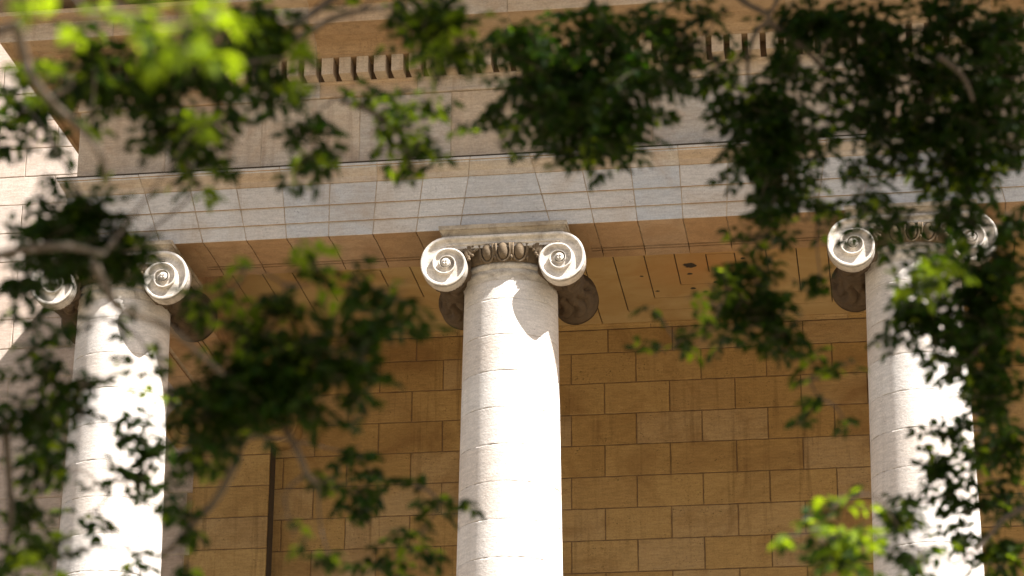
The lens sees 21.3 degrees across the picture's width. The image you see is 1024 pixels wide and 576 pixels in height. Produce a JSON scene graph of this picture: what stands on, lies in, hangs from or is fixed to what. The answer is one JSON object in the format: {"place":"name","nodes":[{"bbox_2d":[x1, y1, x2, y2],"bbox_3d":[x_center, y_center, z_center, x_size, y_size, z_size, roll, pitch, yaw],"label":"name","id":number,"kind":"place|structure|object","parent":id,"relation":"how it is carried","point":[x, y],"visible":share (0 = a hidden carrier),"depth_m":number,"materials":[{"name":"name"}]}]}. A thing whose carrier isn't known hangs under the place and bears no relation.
{"place":"outdoors","nodes":[
{"label":"outdoors","id":0,"kind":"place"},
{"bbox_2d":[0,44,1023,575],"bbox_3d":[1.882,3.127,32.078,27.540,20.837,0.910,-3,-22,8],"label":"ashlar wall","id":1,"kind":"structure","parent":0,"point":[672,464],"depth_m":32.66,"materials":[{"name":"beige stone"}]},
{"label":"ground","id":2,"kind":"structure","parent":0,"visible":0},
{"bbox_2d":[31,240,217,575],"bbox_3d":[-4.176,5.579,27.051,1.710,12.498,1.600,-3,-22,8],"label":"stone column","id":3,"kind":"structure","parent":2,"relation":"on","point":[139,527],"depth_m":28.32,"materials":[{"name":"stone"}]},
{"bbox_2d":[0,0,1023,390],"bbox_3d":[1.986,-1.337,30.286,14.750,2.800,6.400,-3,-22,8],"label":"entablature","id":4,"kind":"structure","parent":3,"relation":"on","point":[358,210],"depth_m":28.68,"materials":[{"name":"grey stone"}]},
{"bbox_2d":[222,237,1023,337],"bbox_3d":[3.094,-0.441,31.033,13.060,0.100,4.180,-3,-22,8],"label":"portico ceiling","id":5,"kind":"structure","parent":4,"relation":"attached to","point":[666,285],"depth_m":31.99,"materials":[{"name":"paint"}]},
{"bbox_2d":[0,0,500,575],"bbox_3d":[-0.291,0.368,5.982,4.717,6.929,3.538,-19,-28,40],"label":"leafy tree","id":6,"kind":"object","parent":2,"relation":"on","point":[250,386],"visible":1,"depth_m":6.97,"materials":[{"name":"green plant"}]},
{"bbox_2d":[420,220,598,575],"bbox_3d":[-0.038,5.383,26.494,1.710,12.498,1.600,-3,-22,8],"label":"stone column","id":7,"kind":"structure","parent":2,"relation":"on","point":[511,293],"depth_m":27.84,"materials":[{"name":"stone"}]},
{"bbox_2d":[470,0,1023,575],"bbox_3d":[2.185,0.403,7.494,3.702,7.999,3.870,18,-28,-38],"label":"leafy tree","id":8,"kind":"object","parent":2,"relation":"on","point":[584,108],"visible":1,"depth_m":8.64,"materials":[{"name":"green plant"}]},
{"bbox_2d":[827,199,997,575],"bbox_3d":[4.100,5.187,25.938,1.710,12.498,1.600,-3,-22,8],"label":"stone column","id":9,"kind":"structure","parent":2,"relation":"on","point":[902,397],"depth_m":27.14,"materials":[{"name":"stone"}]}
]}

